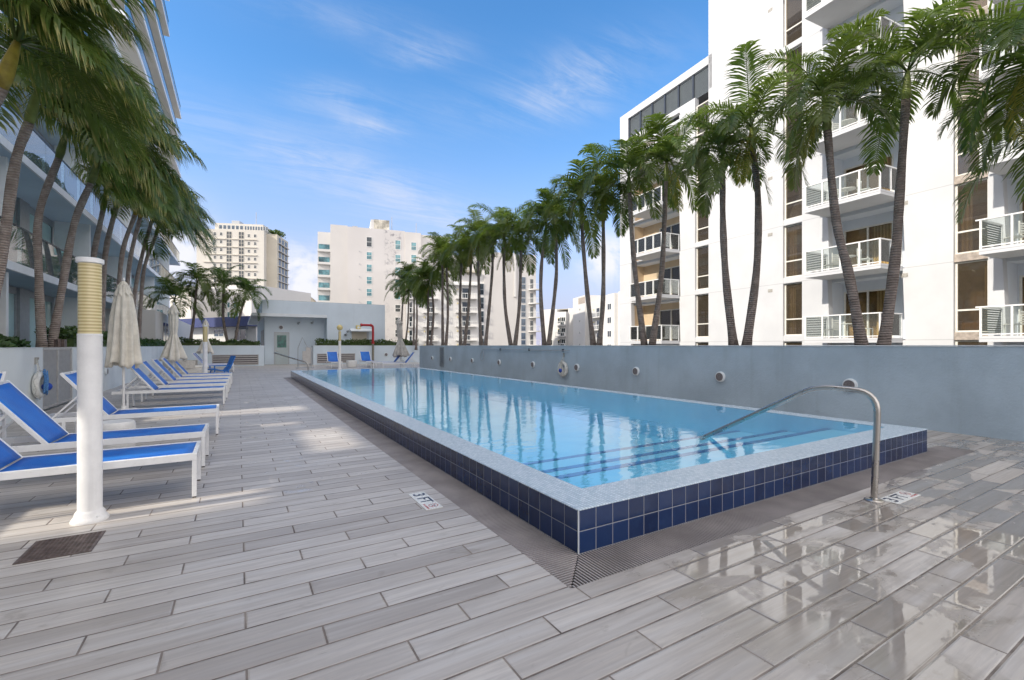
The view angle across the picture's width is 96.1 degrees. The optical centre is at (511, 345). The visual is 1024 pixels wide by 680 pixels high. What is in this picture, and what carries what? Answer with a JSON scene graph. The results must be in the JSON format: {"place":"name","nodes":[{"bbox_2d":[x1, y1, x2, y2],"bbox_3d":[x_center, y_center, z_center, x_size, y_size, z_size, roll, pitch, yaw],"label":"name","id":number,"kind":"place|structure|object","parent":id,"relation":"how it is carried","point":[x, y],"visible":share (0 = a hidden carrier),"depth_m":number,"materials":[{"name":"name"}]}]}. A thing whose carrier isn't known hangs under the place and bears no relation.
{"place":"outdoors","nodes":[
{"label":"outdoors","id":0,"kind":"place"},
{"bbox_2d":[0,0,192,410],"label":"apartment building","id":1,"kind":"structure","parent":0,"point":[17,311],"depth_m":19.78,"materials":[{"name":"paint"}]},
{"bbox_2d":[179,316,256,341],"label":"blue fascia building","id":2,"kind":"structure","parent":0,"point":[246,331],"depth_m":51.70,"materials":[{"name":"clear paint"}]},
{"bbox_2d":[196,212,288,289],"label":"tower block","id":3,"kind":"structure","parent":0,"point":[256,251],"depth_m":184.37,"materials":[{"name":"white paint"}]},
{"bbox_2d":[248,300,384,364],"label":"utility building","id":4,"kind":"structure","parent":0,"point":[327,318],"depth_m":34.99,"materials":[{"name":"grey paint"}]},
{"bbox_2d":[275,333,287,363],"bbox_3d":[-17.155,0.231,34.308,0.856,2.298,0.076,0,0,-31],"label":"door","id":5,"kind":"structure","parent":4,"relation":"in","point":[281,339],"depth_m":34.31,"materials":[{"name":"white metal"}]},
{"bbox_2d":[317,219,449,342],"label":"apartment block","id":6,"kind":"structure","parent":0,"point":[356,264],"depth_m":113.65,"materials":[{"name":"white paint"}]},
{"bbox_2d":[164,0,707,344],"label":"sky","id":7,"kind":"structure","parent":0,"point":[305,116],"materials":[{"name":"blue"}]},
{"bbox_2d":[0,363,1023,679],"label":"deck","id":8,"kind":"structure","parent":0,"point":[302,537],"depth_m":2.72,"materials":[{"name":"grey wood"}]},
{"bbox_2d":[0,371,9,437],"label":"sun lounger","id":9,"kind":"object","parent":8,"relation":"on","point":[3,374],"visible":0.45,"depth_m":6.59,"materials":[{"name":"blue"}]},
{"bbox_2d":[12,530,105,564],"bbox_3d":[-3.124,1.396,3.204,0.380,0.006,0.400,0,0,-31],"label":"floor drain","id":10,"kind":"object","parent":8,"relation":"on","point":[59,547],"visible":1,"depth_m":3.18,"materials":[{"name":"brown metal"}]},
{"bbox_2d":[0,346,167,425],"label":"parapet wall","id":11,"kind":"structure","parent":8,"relation":"on","point":[18,365],"depth_m":9.36,"materials":[{"name":"white paint"}]},
{"bbox_2d":[31,357,52,399],"bbox_3d":[-9.563,0.672,9.383,0.234,0.865,0.586,0,0,-31],"label":"life ring","id":12,"kind":"object","parent":11,"relation":"hanging from","point":[41,386],"visible":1,"depth_m":9.33,"materials":[{"name":"white plastic"}]},
{"bbox_2d":[43,347,71,409],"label":"louvred gate","id":13,"kind":"structure","parent":11,"relation":"attached to","point":[57,361],"depth_m":10.54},
{"bbox_2d":[69,256,109,525],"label":"lamp column","id":14,"kind":"structure","parent":8,"relation":"on","point":[91,509],"depth_m":3.63,"materials":[{"name":"metal"}]},
{"bbox_2d":[0,438,200,497],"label":"sun lounger","id":15,"kind":"object","parent":8,"relation":"on","point":[20,466],"visible":0.96,"depth_m":4.08,"materials":[{"name":"blue fabric"}]},
{"bbox_2d":[0,380,208,466],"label":"sun lounger","id":16,"kind":"object","parent":8,"relation":"on","point":[30,417],"visible":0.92,"depth_m":4.95,"materials":[{"name":"blue"}]},
{"bbox_2d":[103,419,135,448],"bbox_3d":[-5.159,1.193,5.985,0.420,0.414,0.420,0,0,-31],"label":"drum table","id":17,"kind":"object","parent":8,"relation":"on","point":[117,424],"visible":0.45,"depth_m":5.90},
{"bbox_2d":[104,277,142,409],"bbox_3d":[-8.250,-0.023,9.778,0.584,2.844,0.584,0,0,27],"label":"closed parasol","id":18,"kind":"object","parent":8,"relation":"on","point":[123,349],"visible":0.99,"depth_m":9.66,"materials":[{"name":"fabric"}]},
{"bbox_2d":[49,370,218,434],"bbox_3d":[-5.663,0.885,6.983,2.060,1.030,0.660,0,0,-32],"label":"sun lounger","id":19,"kind":"object","parent":8,"relation":"on","point":[70,377],"visible":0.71,"depth_m":6.84,"materials":[{"name":"blue"}]},
{"bbox_2d":[111,364,225,407],"bbox_3d":[-7.842,0.885,10.648,2.060,1.030,0.660,0,0,-30],"label":"sun lounger","id":20,"kind":"object","parent":8,"relation":"on","point":[147,380],"visible":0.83,"depth_m":10.49,"materials":[{"name":"blue"}]},
{"bbox_2d":[159,302,187,375],"bbox_3d":[-11.335,-0.023,15.424,0.768,2.844,0.768,0,0,43],"label":"closed parasol","id":21,"kind":"object","parent":8,"relation":"on","point":[173,351],"visible":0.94,"depth_m":15.32,"materials":[{"name":"fabric"}]},
{"bbox_2d":[128,360,227,402],"bbox_3d":[-8.594,0.885,11.962,2.060,1.030,0.660,0,0,-31],"label":"sun lounger","id":22,"kind":"object","parent":8,"relation":"on","point":[164,383],"visible":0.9,"depth_m":11.80,"materials":[{"name":"blue"}]},
{"bbox_2d":[163,360,202,373],"bbox_3d":[-14.279,1.010,20.131,1.600,0.780,1.600,0,0,-31],"label":"round daybed","id":23,"kind":"object","parent":8,"relation":"on","point":[190,366],"visible":0.45,"depth_m":19.57,"materials":[{"name":"beige fabric"}]},
{"bbox_2d":[141,359,229,395],"bbox_3d":[-9.407,0.885,13.365,2.060,1.030,0.660,0,0,-30],"label":"sun lounger","id":24,"kind":"object","parent":8,"relation":"on","point":[172,379],"visible":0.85,"depth_m":13.21,"materials":[{"name":"blue"}]},
{"bbox_2d":[153,357,230,387],"bbox_3d":[-10.227,0.885,14.770,2.060,1.030,0.660,0,0,-31],"label":"sun lounger","id":25,"kind":"object","parent":8,"relation":"on","point":[174,370],"visible":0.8,"depth_m":14.61,"materials":[{"name":"blue"}]},
{"bbox_2d":[162,361,231,384],"bbox_3d":[-11.081,0.885,16.256,2.060,1.030,0.660,0,0,-30],"label":"sun lounger","id":26,"kind":"object","parent":8,"relation":"on","point":[185,373],"visible":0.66,"depth_m":16.14,"materials":[{"name":"blue"}]},
{"bbox_2d":[202,325,207,372],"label":"lamp column","id":27,"kind":"structure","parent":8,"relation":"on","point":[205,356],"depth_m":16.90,"materials":[{"name":"metal"}]},
{"bbox_2d":[196,319,213,371],"bbox_3d":[-16.465,-0.023,24.761,0.770,2.844,0.768,0,0,-12],"label":"closed parasol","id":28,"kind":"object","parent":8,"relation":"on","point":[200,348],"visible":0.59,"depth_m":24.67,"materials":[{"name":"fabric"}]},
{"bbox_2d":[179,345,263,366],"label":"parapet wall","id":29,"kind":"structure","parent":8,"relation":"on","point":[189,350],"depth_m":30.69,"materials":[{"name":"white paint"}]},
{"bbox_2d":[212,355,258,364],"bbox_3d":[-18.510,0.960,30.857,2.672,0.680,0.030,0,0,-31],"label":"wall vent","id":30,"kind":"object","parent":29,"relation":"attached to","point":[246,360],"depth_m":30.97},
{"bbox_2d":[208,355,235,372],"bbox_3d":[-13.664,0.943,21.691,0.660,0.927,1.000,0,0,39],"label":"lounge chair","id":31,"kind":"object","parent":8,"relation":"on","point":[229,364],"visible":0.81,"depth_m":21.75,"materials":[{"name":"blue plastic"}]},
{"bbox_2d":[326,351,342,368],"bbox_3d":[-11.200,0.885,28.973,0.660,1.030,2.060,0,0,-31],"label":"sun lounger","id":32,"kind":"object","parent":8,"relation":"on","point":[332,356],"visible":0.91,"depth_m":29.39,"materials":[{"name":"blue"}]},
{"bbox_2d":[311,345,420,364],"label":"parapet wall","id":33,"kind":"structure","parent":8,"relation":"on","point":[380,351],"depth_m":35.41,"materials":[{"name":"grey paint"}]},
{"bbox_2d":[317,353,354,362],"bbox_3d":[-13.010,0.940,34.123,2.670,0.680,0.030,0,0,-31],"label":"wall vent","id":34,"kind":"object","parent":33,"relation":"attached to","point":[321,358],"depth_m":34.32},
{"bbox_2d":[392,318,409,367],"bbox_3d":[-6.774,-0.142,28.072,0.960,3.117,0.958,0,0,37],"label":"closed parasol","id":35,"kind":"object","parent":8,"relation":"on","point":[401,350],"visible":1,"depth_m":27.90,"materials":[{"name":"fabric"}]},
{"bbox_2d":[408,492,442,509],"bbox_3d":[-0.786,1.397,4.156,0.152,0.005,0.484,0,0,-31],"label":"depth marker","id":36,"kind":"object","parent":8,"relation":"on","point":[424,500],"visible":1,"depth_m":4.14,"materials":[{"name":"white tile"}]},
{"bbox_2d":[291,367,927,566],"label":"swimming pool","id":37,"kind":"structure","parent":8,"relation":"in","point":[580,480],"depth_m":5.28,"materials":[{"name":"blue tile"}]},
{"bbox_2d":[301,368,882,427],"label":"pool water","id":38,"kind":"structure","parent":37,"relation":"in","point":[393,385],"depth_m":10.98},
{"bbox_2d":[284,377,974,588],"bbox_3d":[-1.902,1.451,13.059,6.794,0.098,20.210,0,0,-31],"label":"overflow grating","id":39,"kind":"object","parent":8,"relation":"in","point":[536,546],"visible":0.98,"depth_m":3.80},
{"bbox_2d":[420,345,1023,441],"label":"parapet wall","id":40,"kind":"structure","parent":8,"relation":"on","point":[975,390],"depth_m":9.22,"materials":[{"name":"grey paint"}]},
{"bbox_2d":[699,385,884,502],"bbox_3d":[2.788,0.889,4.857,0.150,1.021,1.848,0,0,-34],"label":"pool handrail","id":41,"kind":"object","parent":8,"relation":"on","point":[873,496],"visible":1,"depth_m":4.19,"materials":[{"name":"metal"}]},
{"bbox_2d":[880,491,919,503],"bbox_3d":[3.578,1.397,4.247,0.484,0.005,0.152,0,0,-31],"label":"depth marker","id":42,"kind":"object","parent":8,"relation":"on","point":[899,497],"visible":1,"depth_m":4.23,"materials":[{"name":"white tile"}]},
{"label":"planter soil","id":43,"kind":"structure","parent":8,"relation":"on","visible":0},
{"bbox_2d":[0,334,30,346],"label":"shrub","id":44,"kind":"object","parent":43,"relation":"on","point":[16,341],"visible":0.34,"depth_m":9.06,"materials":[{"name":"green plant"}]},
{"bbox_2d":[33,325,107,346],"bbox_3d":[-13.887,-0.169,15.342,1.002,0.838,7.542,0,0,-31],"label":"hedge","id":45,"kind":"object","parent":43,"relation":"on","point":[69,333],"visible":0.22,"depth_m":12.46,"materials":[{"name":"green plant"}]},
{"bbox_2d":[0,12,169,294],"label":"palm tree","id":46,"kind":"object","parent":43,"relation":"on","point":[15,162],"visible":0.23,"depth_m":8.94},
{"bbox_2d":[0,0,188,182],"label":"palm tree","id":47,"kind":"object","parent":43,"relation":"on","point":[48,21],"visible":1,"depth_m":6.89,"materials":[{"name":"plant"}]},
{"bbox_2d":[9,67,183,346],"bbox_3d":[-10.616,-3.462,11.762,3.095,7.165,3.813,0,0,7],"label":"palm tree","id":48,"kind":"object","parent":43,"relation":"on","point":[51,115],"visible":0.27,"depth_m":11.67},
{"bbox_2d":[67,147,179,257],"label":"palm tree","id":49,"kind":"object","parent":43,"relation":"on","point":[144,211],"visible":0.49,"depth_m":14.91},
{"bbox_2d":[47,100,207,346],"bbox_3d":[-9.905,-3.087,12.254,3.472,6.454,3.291,0,0,40],"label":"palm tree","id":50,"kind":"object","parent":43,"relation":"on","point":[157,189],"visible":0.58,"depth_m":12.04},
{"bbox_2d":[90,149,184,331],"bbox_3d":[-13.007,-3.375,16.177,2.720,7.071,3.766,0,0,-31],"label":"palm tree","id":51,"kind":"object","parent":43,"relation":"on","point":[114,212],"visible":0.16,"depth_m":16.22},
{"bbox_2d":[139,337,166,345],"bbox_3d":[-18.901,-0.117,23.773,1.009,0.735,11.154,0,0,-31],"label":"hedge","id":52,"kind":"object","parent":43,"relation":"on","point":[150,342],"visible":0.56,"depth_m":23.50,"materials":[{"name":"green plant"}]},
{"bbox_2d":[116,183,195,287],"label":"palm tree","id":53,"kind":"object","parent":43,"relation":"on","point":[124,246],"visible":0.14,"depth_m":18.90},
{"bbox_2d":[125,184,200,285],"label":"palm tree","id":54,"kind":"object","parent":43,"relation":"on","point":[131,251],"visible":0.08,"depth_m":20.42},
{"bbox_2d":[137,276,207,323],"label":"palm tree","id":55,"kind":"object","parent":43,"relation":"on","point":[164,283],"visible":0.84,"depth_m":29.89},
{"bbox_2d":[133,182,213,307],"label":"palm tree","id":56,"kind":"object","parent":43,"relation":"on","point":[138,271],"visible":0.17,"depth_m":22.11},
{"bbox_2d":[137,191,220,337],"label":"palm tree","id":57,"kind":"object","parent":43,"relation":"on","point":[149,250],"visible":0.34,"depth_m":23.85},
{"bbox_2d":[166,261,224,339],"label":"palm tree","id":58,"kind":"object","parent":43,"relation":"on","point":[193,273],"visible":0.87,"depth_m":30.29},
{"bbox_2d":[179,337,260,344],"bbox_3d":[-19.663,-0.172,31.017,4.864,0.844,1.007,0,0,-31],"label":"hedge","id":59,"kind":"object","parent":43,"relation":"on","point":[188,341],"visible":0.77,"depth_m":30.74,"materials":[{"name":"green plant"}]},
{"bbox_2d":[190,265,250,340],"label":"palm tree","id":60,"kind":"object","parent":43,"relation":"on","point":[218,271],"visible":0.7,"depth_m":31.53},
{"bbox_2d":[214,275,271,339],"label":"palm tree","id":61,"kind":"object","parent":43,"relation":"on","point":[245,297],"visible":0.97,"depth_m":31.08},
{"bbox_2d":[314,338,418,344],"bbox_3d":[-11.146,-0.178,35.980,7.994,0.856,0.960,0,0,-31],"label":"hedge","id":62,"kind":"object","parent":43,"relation":"on","point":[355,342],"visible":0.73,"depth_m":35.43,"materials":[{"name":"green plant"}]},
{"bbox_2d":[384,266,423,337],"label":"palm tree","id":63,"kind":"object","parent":43,"relation":"on","point":[395,282],"visible":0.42,"depth_m":40.01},
{"bbox_2d":[391,260,419,338],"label":"palm tree","id":64,"kind":"object","parent":43,"relation":"on","point":[412,266],"visible":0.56,"depth_m":39.33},
{"bbox_2d":[391,273,435,344],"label":"palm tree","id":65,"kind":"object","parent":43,"relation":"on","point":[404,301],"visible":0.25,"depth_m":37.33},
{"bbox_2d":[399,271,435,349],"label":"palm tree","id":66,"kind":"object","parent":43,"relation":"on","point":[403,293],"visible":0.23,"depth_m":36.82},
{"bbox_2d":[400,261,457,344],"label":"palm tree","id":67,"kind":"object","parent":43,"relation":"on","point":[424,288],"visible":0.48,"depth_m":30.40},
{"bbox_2d":[407,257,456,344],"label":"palm tree","id":68,"kind":"object","parent":43,"relation":"on","point":[415,287],"visible":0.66,"depth_m":29.89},
{"bbox_2d":[418,231,459,344],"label":"palm tree","id":69,"kind":"object","parent":43,"relation":"on","point":[439,267],"visible":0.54,"depth_m":27.58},
{"bbox_2d":[421,235,457,344],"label":"palm tree","id":70,"kind":"object","parent":43,"relation":"on","point":[436,239],"visible":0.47,"depth_m":27.42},
{"bbox_2d":[439,228,484,344],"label":"palm tree","id":71,"kind":"object","parent":43,"relation":"on","point":[457,264],"visible":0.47,"depth_m":25.52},
{"bbox_2d":[439,224,501,344],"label":"palm tree","id":72,"kind":"object","parent":43,"relation":"on","point":[469,288],"visible":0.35,"depth_m":25.16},
{"bbox_2d":[448,208,502,344],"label":"palm tree","id":73,"kind":"object","parent":43,"relation":"on","point":[475,227],"visible":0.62,"depth_m":23.37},
{"bbox_2d":[467,220,514,344],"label":"palm tree","id":74,"kind":"object","parent":43,"relation":"on","point":[489,238],"visible":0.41,"depth_m":23.02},
{"bbox_2d":[467,202,534,344],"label":"palm tree","id":75,"kind":"object","parent":43,"relation":"on","point":[503,218],"visible":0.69,"depth_m":20.78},
{"bbox_2d":[489,209,554,344],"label":"palm tree","id":76,"kind":"object","parent":43,"relation":"on","point":[522,231],"visible":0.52,"depth_m":20.55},
{"bbox_2d":[509,189,578,344],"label":"palm tree","id":77,"kind":"object","parent":43,"relation":"on","point":[524,222],"visible":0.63,"depth_m":18.52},
{"bbox_2d":[524,187,580,344],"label":"palm tree","id":78,"kind":"object","parent":43,"relation":"on","point":[552,247],"visible":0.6,"depth_m":18.30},
{"bbox_2d":[538,154,620,344],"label":"palm tree","id":79,"kind":"object","parent":43,"relation":"on","point":[585,222],"visible":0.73,"depth_m":15.93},
{"bbox_2d":[566,143,642,344],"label":"palm tree","id":80,"kind":"object","parent":43,"relation":"on","point":[605,205],"visible":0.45,"depth_m":15.67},
{"bbox_2d":[578,121,679,344],"bbox_3d":[3.512,-3.121,14.017,3.483,6.546,2.928,0,0,-31],"label":"palm tree","id":81,"kind":"object","parent":43,"relation":"on","point":[614,162],"visible":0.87,"depth_m":13.92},
{"bbox_2d":[621,109,714,344],"bbox_3d":[4.628,-3.402,13.816,3.046,7.107,2.920,0,0,-31],"label":"palm tree","id":82,"kind":"object","parent":43,"relation":"on","point":[666,141],"visible":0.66,"depth_m":13.70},
{"bbox_2d":[670,104,774,344],"bbox_3d":[5.197,-2.876,11.536,2.400,6.007,2.484,0,0,-31],"label":"palm tree","id":83,"kind":"object","parent":43,"relation":"on","point":[717,140],"visible":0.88,"depth_m":11.41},
{"bbox_2d":[679,39,824,344],"bbox_3d":[5.844,-3.341,11.288,3.227,6.937,3.376,0,0,-31],"label":"palm tree","id":84,"kind":"object","parent":43,"relation":"on","point":[730,110],"visible":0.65,"depth_m":11.02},
{"bbox_2d":[750,8,912,344],"bbox_3d":[6.251,-2.871,9.067,2.612,6.289,2.584,0,0,-31],"label":"palm tree","id":85,"kind":"object","parent":43,"relation":"on","point":[822,82],"visible":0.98,"depth_m":9.02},
{"bbox_2d":[814,0,1023,344],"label":"palm tree","id":86,"kind":"object","parent":43,"relation":"on","point":[892,55],"visible":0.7,"depth_m":8.78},
{"bbox_2d":[904,0,1023,157],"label":"palm tree","id":87,"kind":"object","parent":43,"relation":"on","point":[1011,22],"visible":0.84,"depth_m":7.77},
{"bbox_2d":[936,46,1023,224],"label":"palm tree","id":88,"kind":"object","parent":43,"relation":"on","point":[988,152],"visible":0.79,"depth_m":7.81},
{"bbox_2d":[544,308,572,344],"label":"terraced block","id":89,"kind":"structure","parent":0,"point":[562,333],"depth_m":130.23,"materials":[{"name":"paint"}]},
{"bbox_2d":[573,292,619,344],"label":"apartment block","id":90,"kind":"structure","parent":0,"point":[611,331],"depth_m":113.17,"materials":[{"name":"paint"}]},
{"bbox_3d":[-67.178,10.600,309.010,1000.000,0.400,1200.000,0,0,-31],"label":"ground","id":91,"kind":"structure","parent":0,"visible":0},
{"bbox_2d":[170,286,226,318],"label":"cream block","id":92,"kind":"structure","parent":91,"relation":"on","point":[209,314],"depth_m":73.76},
{"bbox_2d":[212,285,310,316],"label":"white block","id":93,"kind":"structure","parent":91,"relation":"on","point":[277,294],"depth_m":79.62,"materials":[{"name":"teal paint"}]},
{"bbox_2d":[406,256,483,344],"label":"balcony block","id":94,"kind":"structure","parent":91,"relation":"on","point":[472,333],"depth_m":99.77,"materials":[{"name":"white paint"}]},
{"bbox_2d":[484,252,540,344],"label":"stepped tower","id":95,"kind":"structure","parent":91,"relation":"on","point":[497,333],"depth_m":102.49,"materials":[{"name":"paint"}]},
{"bbox_2d":[620,0,1023,447],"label":"hotel tower","id":96,"kind":"structure","parent":91,"relation":"on","point":[968,268],"depth_m":23.98,"materials":[{"name":"paint"}]},
{"bbox_2d":[659,308,679,340],"bbox_3d":[12.300,-1.532,35.515,0.110,2.525,2.500,0,0,-25],"label":"sliding door","id":97,"kind":"structure","parent":96,"relation":"in","point":[670,316],"depth_m":35.73,"materials":[{"name":"glass"}]},
{"bbox_2d":[659,222,679,249],"bbox_3d":[12.300,-8.032,35.515,0.110,2.525,2.500,0,0,-25],"label":"sliding door","id":98,"kind":"structure","parent":96,"relation":"in","point":[674,228],"depth_m":35.34,"materials":[{"name":"glass"}]},
{"bbox_2d":[662,265,679,294],"bbox_3d":[12.300,-4.783,35.515,0.110,2.525,2.500,0,0,-25],"label":"sliding door","id":99,"kind":"structure","parent":96,"relation":"in","point":[671,272],"depth_m":35.47,"materials":[{"name":"glass"}]},
{"bbox_2d":[697,294,707,336],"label":"window","id":100,"kind":"structure","parent":96,"relation":"in","point":[702,300],"depth_m":31.36,"materials":[{"name":"glass"}]},
{"bbox_2d":[697,245,707,289],"bbox_3d":[13.018,-5.266,31.257,0.080,2.928,1.144,0,0,-25],"label":"window","id":101,"kind":"structure","parent":96,"relation":"in","point":[702,252],"depth_m":31.36,"materials":[{"name":"glass"}]},
{"bbox_2d":[697,198,707,241],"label":"window","id":102,"kind":"structure","parent":96,"relation":"in","point":[702,223],"depth_m":31.44,"materials":[{"name":"glass"}]},
{"bbox_2d":[785,282,801,335],"bbox_3d":[15.790,-2.016,25.616,0.290,2.928,1.076,0,0,-25],"label":"window","id":103,"kind":"structure","parent":96,"relation":"in","point":[792,319],"depth_m":25.90,"materials":[{"name":"beige metal"}]},
{"bbox_2d":[785,222,801,277],"bbox_3d":[15.790,-5.266,25.616,0.290,2.928,1.076,0,0,-25],"label":"window","id":104,"kind":"structure","parent":96,"relation":"in","point":[793,259],"depth_m":25.93,"materials":[{"name":"beige metal"}]},
{"bbox_2d":[785,163,801,219],"bbox_3d":[15.695,-8.516,25.572,0.080,2.928,1.076,0,0,-25],"label":"window","id":105,"kind":"structure","parent":96,"relation":"in","point":[792,199],"depth_m":25.71,"materials":[{"name":"beige metal"}]},
{"bbox_2d":[785,44,801,96],"bbox_3d":[15.695,-15.016,25.572,0.080,2.928,1.076,0,0,-25],"label":"window","id":106,"kind":"structure","parent":96,"relation":"in","point":[799,47],"depth_m":25.63,"materials":[{"name":"beige metal"}]},
{"bbox_2d":[785,0,801,45],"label":"window","id":107,"kind":"structure","parent":96,"relation":"in","point":[793,8],"depth_m":25.66,"materials":[{"name":"brown glass"}]},
{"bbox_2d":[844,221,892,264],"bbox_3d":[18.041,-4.783,23.323,0.110,2.525,2.220,0,0,-25],"label":"sliding door","id":108,"kind":"structure","parent":96,"relation":"in","point":[868,227],"depth_m":23.30,"materials":[{"name":"beige metal"}]},
{"bbox_2d":[844,289,893,337],"bbox_3d":[18.041,-1.532,23.323,0.110,2.525,2.220,0,0,-25],"label":"sliding door","id":109,"kind":"structure","parent":96,"relation":"in","point":[868,291],"depth_m":23.32,"materials":[{"name":"beige metal"}]},
{"bbox_2d":[844,154,893,197],"bbox_3d":[18.041,-8.032,23.323,0.110,2.525,2.220,0,0,-25],"label":"balcony railing","id":110,"kind":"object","parent":96,"relation":"in","point":[845,170],"depth_m":23.57,"materials":[{"name":"beige metal"}]},
{"bbox_2d":[955,258,987,331],"bbox_3d":[18.955,-2.016,18.897,0.290,2.928,1.059,0,0,-25],"label":"window","id":111,"kind":"structure","parent":96,"relation":"in","point":[957,309],"depth_m":19.16,"materials":[{"name":"glass"}]},
{"bbox_2d":[955,177,987,254],"bbox_3d":[18.955,-5.266,18.897,0.290,2.928,1.059,0,0,-25],"label":"window","id":112,"kind":"structure","parent":96,"relation":"in","point":[967,229],"depth_m":19.18,"materials":[{"name":"beige metal"}]},
{"bbox_2d":[955,104,987,176],"bbox_3d":[18.860,-8.516,18.852,0.080,2.928,1.059,0,0,-25],"label":"window","id":113,"kind":"structure","parent":96,"relation":"in","point":[956,139],"depth_m":19.28,"materials":[{"name":"beige metal"}]},
{"bbox_2d":[959,310,984,330],"bbox_3d":[19.481,-1.055,19.296,0.700,0.890,1.070,0,0,-25],"label":"armchair","id":114,"kind":"object","parent":96,"relation":"on","point":[969,326],"visible":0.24,"depth_m":19.22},
{"bbox_2d":[1019,275,1023,335],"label":"sliding door","id":115,"kind":"structure","parent":96,"relation":"in","point":[1020,277],"depth_m":18.38,"materials":[{"name":"beige metal"}]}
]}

